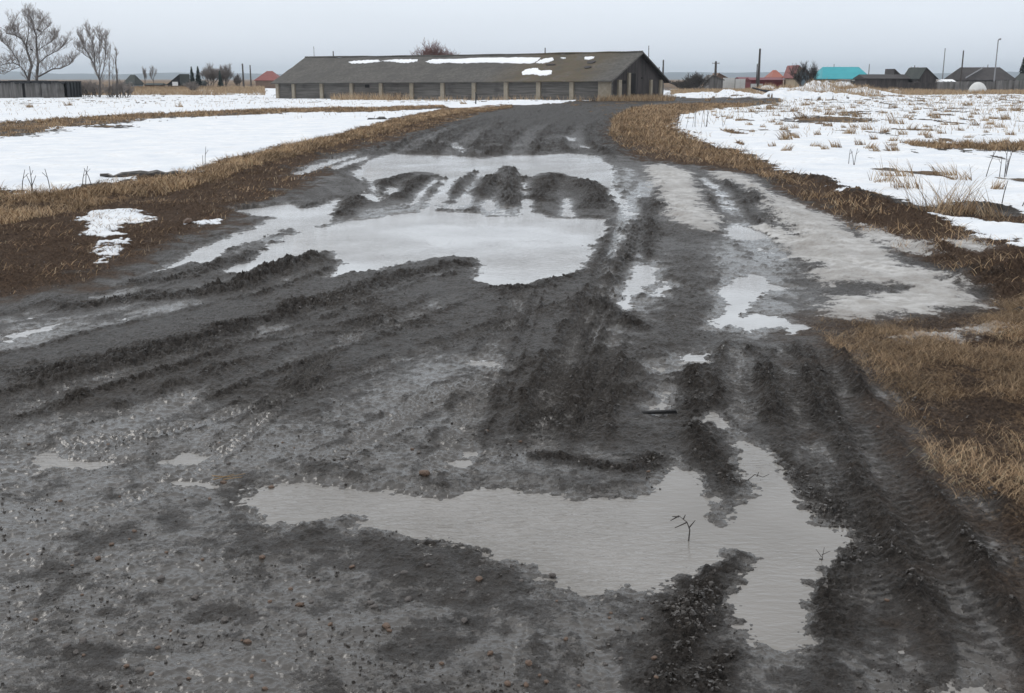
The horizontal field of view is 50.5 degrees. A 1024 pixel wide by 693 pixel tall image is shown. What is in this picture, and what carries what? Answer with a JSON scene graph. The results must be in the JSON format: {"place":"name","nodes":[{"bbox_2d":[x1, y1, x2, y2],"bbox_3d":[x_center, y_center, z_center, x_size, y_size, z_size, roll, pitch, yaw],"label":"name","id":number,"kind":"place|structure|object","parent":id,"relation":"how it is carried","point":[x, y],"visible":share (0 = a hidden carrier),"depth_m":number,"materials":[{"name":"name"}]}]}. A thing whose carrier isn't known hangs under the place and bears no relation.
{"place":"outdoors","nodes":[
{"label":"outdoors","id":0,"kind":"place"},
{"bbox_2d":[0,95,412,117],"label":"dry grass","id":1,"kind":"structure","parent":0,"point":[191,106],"depth_m":105.67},
{"bbox_2d":[0,104,447,136],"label":"dry grass","id":2,"kind":"structure","parent":0,"point":[279,110],"depth_m":69.32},
{"bbox_2d":[0,71,1019,78],"bbox_3d":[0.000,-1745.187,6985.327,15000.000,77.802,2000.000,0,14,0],"label":"hills","id":3,"kind":"structure","parent":0,"point":[173,75],"depth_m":6959.34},
{"bbox_2d":[0,97,1023,692],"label":"muddy road","id":4,"kind":"structure","parent":0,"point":[696,257],"depth_m":6.85,"materials":[{"name":"soil"}]},
{"bbox_2d":[79,637,86,642],"bbox_3d":[-1.747,1.198,4.420,0.029,0.022,0.039,-20,32,-16],"label":"pebble","id":5,"kind":"object","parent":4,"relation":"on","point":[82,639],"visible":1,"depth_m":4.41,"materials":[{"name":"grey stone"}]},
{"bbox_2d":[135,667,144,672],"bbox_3d":[-1.438,1.251,4.195,0.040,0.022,0.030,-7,8,18],"label":"pebble","id":6,"kind":"object","parent":4,"relation":"on","point":[139,669],"visible":1,"depth_m":4.18,"materials":[{"name":"grey stone"}]},
{"bbox_2d":[157,575,164,580],"bbox_3d":[-1.601,1.056,4.949,0.031,0.024,0.042,16,11,26],"label":"pebble","id":7,"kind":"object","parent":4,"relation":"on","point":[161,578],"visible":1,"depth_m":4.94,"materials":[{"name":"grey stone"}]},
{"bbox_2d":[221,616,228,622],"bbox_3d":[-1.220,1.160,4.608,0.035,0.023,0.045,1,18,-9],"label":"pebble","id":8,"kind":"object","parent":4,"relation":"on","point":[224,619],"visible":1,"depth_m":4.60,"materials":[{"name":"grey stone"}]},
{"bbox_2d":[212,473,244,479],"bbox_3d":[-1.631,0.748,6.221,0.191,0.020,0.075,0,14,0],"label":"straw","id":9,"kind":"object","parent":4,"relation":"on","point":[226,476],"visible":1,"depth_m":6.22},
{"bbox_2d":[298,630,306,635],"bbox_3d":[-0.865,1.185,4.481,0.042,0.024,0.032,-13,5,-10],"label":"pebble","id":10,"kind":"object","parent":4,"relation":"on","point":[302,632],"visible":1,"depth_m":4.47,"materials":[{"name":"grey stone"}]},
{"bbox_2d":[382,622,390,628],"bbox_3d":[-0.525,1.167,4.530,0.035,0.025,0.041,10,6,-34],"label":"pebble","id":11,"kind":"object","parent":4,"relation":"on","point":[385,625],"visible":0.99,"depth_m":4.52,"materials":[{"name":"brown stone"}]},
{"bbox_2d":[3,136,810,360],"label":"puddle","id":12,"kind":"object","parent":4,"relation":"on","point":[528,246],"visible":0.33,"depth_m":16.03,"materials":[{"name":"water"},{"name":"mud"}]},
{"bbox_2d":[404,596,411,601],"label":"pebble","id":13,"kind":"object","parent":4,"relation":"on","point":[408,599],"visible":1,"depth_m":4.77,"materials":[{"name":"grey stone"}]},
{"bbox_2d":[419,470,429,476],"bbox_3d":[-0.503,0.728,6.248,0.065,0.040,0.055,5,11,11],"label":"stone","id":14,"kind":"object","parent":4,"relation":"on","point":[425,473],"visible":1,"depth_m":6.23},
{"bbox_2d":[0,229,1023,692],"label":"mud crumbs","id":15,"kind":"object","parent":4,"relation":"on","point":[678,607],"visible":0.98,"depth_m":4.94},
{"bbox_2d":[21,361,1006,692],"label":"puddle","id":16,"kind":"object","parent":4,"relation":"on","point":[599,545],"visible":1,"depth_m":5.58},
{"bbox_2d":[670,515,694,540],"bbox_3d":[0.851,0.919,5.418,0.124,0.171,0.026,2,14,9],"label":"twig","id":17,"kind":"object","parent":16,"relation":"in","point":[683,524],"visible":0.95,"depth_m":5.41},
{"bbox_2d":[641,409,677,413],"bbox_3d":[1.004,0.447,7.447,0.263,0.022,0.039,-1,14,-4],"label":"plank","id":18,"kind":"object","parent":4,"relation":"on","point":[672,411],"visible":1,"depth_m":7.43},
{"bbox_2d":[0,79,1023,585],"bbox_3d":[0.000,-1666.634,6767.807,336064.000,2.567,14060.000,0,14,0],"label":"ground","id":19,"kind":"structure","parent":0,"point":[1000,517],"depth_m":13.97,"materials":[{"name":"soil"}]},
{"bbox_2d":[21,166,50,193],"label":"weed stalks","id":20,"kind":"object","parent":19,"relation":"on","point":[31,183],"visible":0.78,"depth_m":21.10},
{"bbox_2d":[82,166,91,186],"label":"weed stalks","id":21,"kind":"object","parent":19,"relation":"on","point":[86,174],"visible":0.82,"depth_m":22.85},
{"bbox_2d":[72,20,110,96],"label":"bare tree","id":22,"kind":"object","parent":19,"relation":"on","point":[92,37],"visible":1,"depth_m":174.75,"materials":[{"name":"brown plant"}]},
{"bbox_2d":[124,75,143,86],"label":"house","id":23,"kind":"structure","parent":19,"relation":"on","point":[135,80],"depth_m":352.34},
{"bbox_2d":[149,66,156,81],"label":"bare tree","id":24,"kind":"object","parent":19,"relation":"on","point":[151,70],"visible":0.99,"depth_m":360.65,"materials":[{"name":"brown plant"}]},
{"bbox_2d":[144,83,166,86],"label":"shed","id":25,"kind":"structure","parent":19,"relation":"on","point":[156,84],"depth_m":364.69,"materials":[{"name":"brick"}]},
{"bbox_2d":[167,74,189,86],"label":"house","id":26,"kind":"structure","parent":19,"relation":"on","point":[180,79],"depth_m":341.25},
{"bbox_2d":[183,218,192,222],"bbox_3d":[-5.055,-1.954,16.922,0.146,0.110,0.140,-6,15,-24],"label":"stone","id":27,"kind":"object","parent":19,"relation":"on","point":[188,220],"visible":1,"depth_m":16.88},
{"bbox_2d":[189,67,194,84],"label":"spruce","id":28,"kind":"object","parent":19,"relation":"on","point":[192,77],"visible":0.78,"depth_m":324.63,"materials":[{"name":"green plant"}]},
{"bbox_2d":[195,66,201,85],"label":"spruce","id":29,"kind":"object","parent":19,"relation":"on","point":[198,80],"visible":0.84,"depth_m":321.93,"materials":[{"name":"green plant"}]},
{"bbox_2d":[199,61,220,86],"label":"bare tree","id":30,"kind":"object","parent":19,"relation":"on","point":[210,73],"visible":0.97,"depth_m":319.42,"materials":[{"name":"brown plant"}]},
{"bbox_2d":[217,70,223,86],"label":"pine","id":31,"kind":"object","parent":19,"relation":"on","point":[220,83],"visible":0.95,"depth_m":310.44,"materials":[{"name":"green plant"}]},
{"bbox_2d":[215,63,234,86],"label":"bare tree","id":32,"kind":"object","parent":19,"relation":"on","point":[226,74],"visible":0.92,"depth_m":324.71,"materials":[{"name":"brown plant"}]},
{"bbox_2d":[232,73,241,85],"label":"bare tree","id":33,"kind":"object","parent":19,"relation":"on","point":[236,79],"visible":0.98,"depth_m":329.85,"materials":[{"name":"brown plant"}]},
{"bbox_2d":[0,104,510,293],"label":"dry grass","id":34,"kind":"structure","parent":19,"relation":"on","point":[442,118],"depth_m":20.68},
{"bbox_2d":[0,104,512,224],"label":"dry grass","id":35,"kind":"structure","parent":19,"relation":"on","point":[298,146],"depth_m":24.36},
{"bbox_2d":[254,71,279,87],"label":"house","id":36,"kind":"structure","parent":19,"relation":"on","point":[266,78],"depth_m":320.90,"materials":[{"name":"brick"}]},
{"bbox_2d":[594,93,675,100],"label":"dry grass","id":37,"kind":"structure","parent":19,"relation":"on","point":[646,97],"depth_m":139.37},
{"bbox_2d":[703,75,723,88],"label":"shed","id":38,"kind":"structure","parent":19,"relation":"on","point":[715,81],"depth_m":254.63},
{"bbox_2d":[712,61,719,75],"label":"utility pole","id":39,"kind":"object","parent":19,"relation":"on","point":[715,69],"visible":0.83,"depth_m":271.03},
{"bbox_2d":[712,73,727,78],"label":"house","id":40,"kind":"structure","parent":19,"relation":"on","point":[719,75],"depth_m":291.13,"materials":[{"name":"brick"}]},
{"bbox_2d":[723,78,734,88],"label":"fence","id":41,"kind":"object","parent":19,"relation":"on","point":[728,83],"visible":0.58,"depth_m":267.26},
{"bbox_2d":[734,79,744,89],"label":"fence","id":42,"kind":"object","parent":19,"relation":"on","point":[739,83],"visible":0.79,"depth_m":264.35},
{"bbox_2d":[757,49,760,85],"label":"utility pole","id":43,"kind":"object","parent":19,"relation":"on","point":[758,76],"visible":0.79,"depth_m":261.40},
{"bbox_2d":[745,77,783,88],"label":"shed","id":44,"kind":"structure","parent":19,"relation":"on","point":[776,81],"depth_m":276.99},
{"bbox_2d":[765,70,782,77],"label":"house","id":45,"kind":"structure","parent":19,"relation":"on","point":[774,73],"depth_m":322.12,"materials":[{"name":"metal"}]},
{"bbox_2d":[670,78,881,96],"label":"dry grass","id":46,"kind":"structure","parent":19,"relation":"on","point":[690,90],"depth_m":187.40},
{"bbox_2d":[783,65,810,87],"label":"house","id":47,"kind":"structure","parent":19,"relation":"on","point":[788,79],"depth_m":270.74,"materials":[{"name":"beige paint"}]},
{"bbox_2d":[793,111,806,117],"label":"grass tuft","id":48,"kind":"object","parent":19,"relation":"on","point":[796,116],"visible":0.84,"depth_m":62.35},
{"bbox_2d":[788,60,818,86],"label":"bare tree","id":49,"kind":"object","parent":19,"relation":"on","point":[813,73],"visible":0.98,"depth_m":215.29,"materials":[{"name":"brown plant"}]},
{"bbox_2d":[606,103,1023,355],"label":"dry grass","id":50,"kind":"structure","parent":19,"relation":"on","point":[728,159],"depth_m":24.10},
{"bbox_2d":[816,67,982,84],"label":"house","id":51,"kind":"structure","parent":19,"relation":"on","point":[832,73],"depth_m":278.75,"materials":[{"name":"teal paint"}]},
{"bbox_2d":[811,292,1023,587],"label":"dry grass","id":52,"kind":"structure","parent":19,"relation":"on","point":[1010,324],"depth_m":8.51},
{"bbox_2d":[900,181,945,211],"bbox_3d":[6.955,-2.633,18.514,0.939,0.659,1.126,5,15,18],"label":"grass tuft","id":53,"kind":"object","parent":19,"relation":"on","point":[916,207],"visible":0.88,"depth_m":18.55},
{"bbox_2d":[833,80,1023,94],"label":"dry grass","id":54,"kind":"structure","parent":19,"relation":"on","point":[908,91],"depth_m":193.08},
{"bbox_2d":[919,167,995,215],"bbox_3d":[7.573,-2.703,18.471,1.261,0.876,1.240,0,14,0],"label":"grass tuft","id":55,"kind":"object","parent":19,"relation":"on","point":[950,200],"visible":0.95,"depth_m":18.23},
{"bbox_2d":[931,179,992,212],"bbox_3d":[7.654,-2.580,18.418,0.866,0.612,0.883,0,14,0],"label":"grass tuft","id":56,"kind":"object","parent":19,"relation":"on","point":[987,209],"visible":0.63,"depth_m":18.37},
{"bbox_2d":[944,67,1015,87],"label":"house","id":57,"kind":"structure","parent":19,"relation":"on","point":[984,74],"depth_m":245.44,"materials":[{"name":"stone"}]},
{"bbox_2d":[972,196,1008,216],"bbox_3d":[7.812,-2.305,17.844,0.621,0.385,0.555,5,15,18],"label":"grass tuft","id":58,"kind":"object","parent":19,"relation":"on","point":[991,214],"visible":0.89,"depth_m":17.80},
{"bbox_2d":[1019,58,1023,72],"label":"spruce","id":59,"kind":"object","parent":19,"relation":"on","point":[1022,68],"visible":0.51,"depth_m":261.34,"materials":[{"name":"green plant"}]},
{"bbox_2d":[0,80,1023,262],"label":"snow field","id":60,"kind":"structure","parent":0,"point":[63,158],"depth_m":40.62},
{"bbox_2d":[0,1,79,80],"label":"bare tree","id":61,"kind":"object","parent":60,"relation":"on","point":[13,26],"visible":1,"depth_m":195.79,"materials":[{"name":"grey plant"}]},
{"bbox_2d":[0,80,81,97],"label":"ruined shed","id":62,"kind":"structure","parent":60,"relation":"on","point":[32,89],"depth_m":180.11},
{"bbox_2d":[22,84,25,97],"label":"doorway","id":63,"kind":"structure","parent":62,"relation":"in","point":[23,85],"depth_m":180.15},
{"bbox_2d":[77,80,97,96],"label":"bush","id":64,"kind":"object","parent":60,"relation":"on","point":[84,85],"visible":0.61,"depth_m":186.53,"materials":[{"name":"brown plant"}]},
{"bbox_2d":[86,81,108,96],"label":"bush","id":65,"kind":"object","parent":60,"relation":"on","point":[92,89],"visible":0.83,"depth_m":184.49,"materials":[{"name":"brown plant"}]},
{"bbox_2d":[101,82,115,97],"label":"bush","id":66,"kind":"object","parent":60,"relation":"on","point":[107,91],"visible":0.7,"depth_m":181.86,"materials":[{"name":"brown plant"}]},
{"bbox_2d":[107,43,114,96],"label":"bare tree","id":67,"kind":"object","parent":60,"relation":"on","point":[109,74],"visible":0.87,"depth_m":177.62,"materials":[{"name":"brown plant"}]},
{"bbox_2d":[113,43,119,96],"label":"bare tree","id":68,"kind":"object","parent":60,"relation":"on","point":[116,70],"visible":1,"depth_m":174.61,"materials":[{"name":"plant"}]},
{"bbox_2d":[113,80,127,97],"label":"bush","id":69,"kind":"object","parent":60,"relation":"on","point":[121,86],"visible":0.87,"depth_m":180.95,"materials":[{"name":"brown plant"}]},
{"bbox_2d":[121,81,134,97],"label":"bush","id":70,"kind":"object","parent":60,"relation":"on","point":[129,91],"visible":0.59,"depth_m":184.94,"materials":[{"name":"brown plant"}]},
{"bbox_2d":[100,170,205,177],"bbox_3d":[-8.076,-3.871,24.494,2.303,0.234,0.346,-5,15,-19],"label":"mud clump","id":71,"kind":"object","parent":60,"relation":"on","point":[141,172],"visible":0.65,"depth_m":24.34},
{"bbox_2d":[84,85,265,94],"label":"dry grass","id":72,"kind":"structure","parent":60,"relation":"on","point":[183,90],"depth_m":237.66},
{"bbox_2d":[182,80,199,90],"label":"bush","id":73,"kind":"object","parent":60,"relation":"on","point":[191,86],"visible":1,"depth_m":232.93,"materials":[{"name":"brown plant"}]},
{"bbox_2d":[242,64,244,85],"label":"utility pole","id":74,"kind":"object","parent":60,"relation":"on","point":[243,75],"visible":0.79,"depth_m":310.32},
{"bbox_2d":[329,92,414,99],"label":"dry grass","id":75,"kind":"structure","parent":60,"relation":"on","point":[360,97],"depth_m":157.59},
{"bbox_2d":[367,116,403,119],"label":"mud clump","id":76,"kind":"object","parent":60,"relation":"on","point":[380,117],"visible":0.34,"depth_m":60.71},
{"bbox_2d":[412,38,460,54],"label":"bare tree","id":77,"kind":"object","parent":60,"relation":"on","point":[432,50],"visible":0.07,"depth_m":206.70,"materials":[{"name":"brown plant"}]},
{"bbox_2d":[271,51,670,100],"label":"cattle barn","id":78,"kind":"structure","parent":60,"relation":"on","point":[572,75],"depth_m":155.67,"materials":[{"name":"brick"}]},
{"bbox_2d":[631,73,635,94],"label":"doorway","id":79,"kind":"structure","parent":78,"relation":"in","point":[633,76],"depth_m":145.61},
{"bbox_2d":[413,94,602,100],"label":"dry grass","id":80,"kind":"structure","parent":60,"relation":"on","point":[465,99],"depth_m":141.98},
{"bbox_2d":[669,78,693,89],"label":"bush","id":81,"kind":"object","parent":60,"relation":"on","point":[683,84],"visible":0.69,"depth_m":247.47,"materials":[{"name":"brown plant"}]},
{"bbox_2d":[684,71,709,88],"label":"bush","id":82,"kind":"object","parent":60,"relation":"on","point":[697,80],"visible":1,"depth_m":242.51,"materials":[{"name":"brown plant"}]},
{"bbox_2d":[677,104,728,127],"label":"weed stalks","id":83,"kind":"object","parent":60,"relation":"on","point":[702,118],"visible":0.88,"depth_m":50.07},
{"bbox_2d":[752,87,771,91],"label":"log","id":84,"kind":"object","parent":60,"relation":"on","point":[762,90],"visible":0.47,"depth_m":159.47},
{"bbox_2d":[775,129,792,139],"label":"grass tuft","id":85,"kind":"object","parent":60,"relation":"on","point":[785,137],"visible":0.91,"depth_m":39.04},
{"bbox_2d":[781,142,793,150],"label":"grass tuft","id":86,"kind":"object","parent":60,"relation":"on","point":[786,149],"visible":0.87,"depth_m":33.23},
{"bbox_2d":[824,108,839,114],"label":"grass tuft","id":87,"kind":"object","parent":60,"relation":"on","point":[829,110],"visible":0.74,"depth_m":70.23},
{"bbox_2d":[828,140,841,147],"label":"grass tuft","id":88,"kind":"object","parent":60,"relation":"on","point":[838,146],"visible":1,"depth_m":34.82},
{"bbox_2d":[842,126,856,133],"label":"grass tuft","id":89,"kind":"object","parent":60,"relation":"on","point":[847,131],"visible":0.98,"depth_m":44.33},
{"bbox_2d":[852,110,861,116],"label":"grass tuft","id":90,"kind":"object","parent":60,"relation":"on","point":[856,115],"visible":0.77,"depth_m":65.18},
{"bbox_2d":[696,90,1023,136],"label":"dry grass","id":91,"kind":"structure","parent":60,"relation":"on","point":[935,128],"depth_m":86.86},
{"bbox_2d":[858,123,873,129],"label":"grass tuft","id":92,"kind":"object","parent":60,"relation":"on","point":[868,128],"visible":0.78,"depth_m":46.91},
{"bbox_2d":[853,74,910,89],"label":"shed","id":93,"kind":"structure","parent":60,"relation":"on","point":[880,81],"depth_m":238.26,"materials":[{"name":"wood"}]},
{"bbox_2d":[868,169,895,182],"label":"grass tuft","id":94,"kind":"object","parent":60,"relation":"on","point":[885,179],"visible":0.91,"depth_m":23.46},
{"bbox_2d":[883,142,899,150],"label":"grass tuft","id":95,"kind":"object","parent":60,"relation":"on","point":[893,148],"visible":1,"depth_m":33.67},
{"bbox_2d":[885,69,899,73],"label":"shed","id":96,"kind":"structure","parent":60,"relation":"on","point":[891,71],"depth_m":255.66,"materials":[{"name":"stone"}]},
{"bbox_2d":[875,158,912,176],"bbox_3d":[8.482,-4.080,24.526,0.978,0.505,0.869,0,14,0],"label":"grass tuft","id":97,"kind":"object","parent":60,"relation":"on","point":[898,173],"visible":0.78,"depth_m":24.37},
{"bbox_2d":[885,111,904,123],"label":"grass tuft","id":98,"kind":"object","parent":60,"relation":"on","point":[893,119],"visible":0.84,"depth_m":54.29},
{"bbox_2d":[888,163,921,189],"bbox_3d":[7.929,-3.515,22.248,0.954,0.558,0.955,5,15,18],"label":"grass tuft","id":99,"kind":"object","parent":60,"relation":"on","point":[901,184],"visible":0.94,"depth_m":22.16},
{"bbox_2d":[897,82,935,89],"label":"fence","id":100,"kind":"object","parent":60,"relation":"on","point":[929,85],"visible":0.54,"depth_m":224.61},
{"bbox_2d":[905,67,937,86],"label":"shed","id":101,"kind":"structure","parent":60,"relation":"on","point":[922,74],"depth_m":233.47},
{"bbox_2d":[927,110,940,117],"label":"grass tuft","id":102,"kind":"object","parent":60,"relation":"on","point":[937,116],"visible":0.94,"depth_m":62.31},
{"bbox_2d":[928,160,957,175],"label":"grass tuft","id":103,"kind":"object","parent":60,"relation":"on","point":[941,170],"visible":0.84,"depth_m":24.83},
{"bbox_2d":[937,79,955,89],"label":"shed","id":104,"kind":"structure","parent":60,"relation":"on","point":[945,80],"depth_m":227.80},
{"bbox_2d":[944,164,971,180],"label":"grass tuft","id":105,"kind":"object","parent":60,"relation":"on","point":[953,177],"visible":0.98,"depth_m":23.78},
{"bbox_2d":[960,50,963,80],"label":"utility pole","id":106,"kind":"object","parent":60,"relation":"on","point":[962,66],"visible":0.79,"depth_m":240.10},
{"bbox_2d":[936,81,994,91],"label":"fence","id":107,"kind":"object","parent":60,"relation":"on","point":[961,85],"visible":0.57,"depth_m":219.74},
{"bbox_2d":[969,82,986,91],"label":"storage tank","id":108,"kind":"object","parent":60,"relation":"on","point":[975,86],"visible":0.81,"depth_m":211.82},
{"bbox_2d":[993,38,1000,81],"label":"street lamp","id":109,"kind":"object","parent":60,"relation":"on","point":[996,60],"visible":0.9,"depth_m":236.94,"materials":[{"name":"metal"}]},
{"bbox_2d":[991,176,1005,189],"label":"grass tuft","id":110,"kind":"object","parent":60,"relation":"on","point":[996,186],"visible":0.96,"depth_m":22.20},
{"bbox_2d":[986,147,1013,177],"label":"weed stalks","id":111,"kind":"object","parent":60,"relation":"on","point":[1001,163],"visible":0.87,"depth_m":24.52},
{"bbox_2d":[1000,113,1010,119],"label":"grass tuft","id":112,"kind":"object","parent":60,"relation":"on","point":[1006,118],"visible":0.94,"depth_m":59.73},
{"bbox_2d":[994,80,1023,90],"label":"fence","id":113,"kind":"object","parent":60,"relation":"on","point":[1017,84],"visible":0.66,"depth_m":217.78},
{"bbox_2d":[1008,105,1022,110],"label":"grass tuft","id":114,"kind":"object","parent":60,"relation":"on","point":[1015,109],"visible":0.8,"depth_m":81.05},
{"bbox_2d":[1014,73,1023,87],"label":"shed","id":115,"kind":"structure","parent":60,"relation":"on","point":[1020,76],"depth_m":242.00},
{"bbox_2d":[0,0,1023,73],"label":"sky","id":116,"kind":"structure","parent":0,"point":[170,36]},
{"bbox_2d":[608,101,804,173],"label":"dry grass","id":117,"kind":"structure","parent":0,"point":[672,110],"depth_m":50.68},
{"bbox_2d":[898,137,1023,150],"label":"dry grass","id":118,"kind":"structure","parent":0,"point":[950,145],"depth_m":34.95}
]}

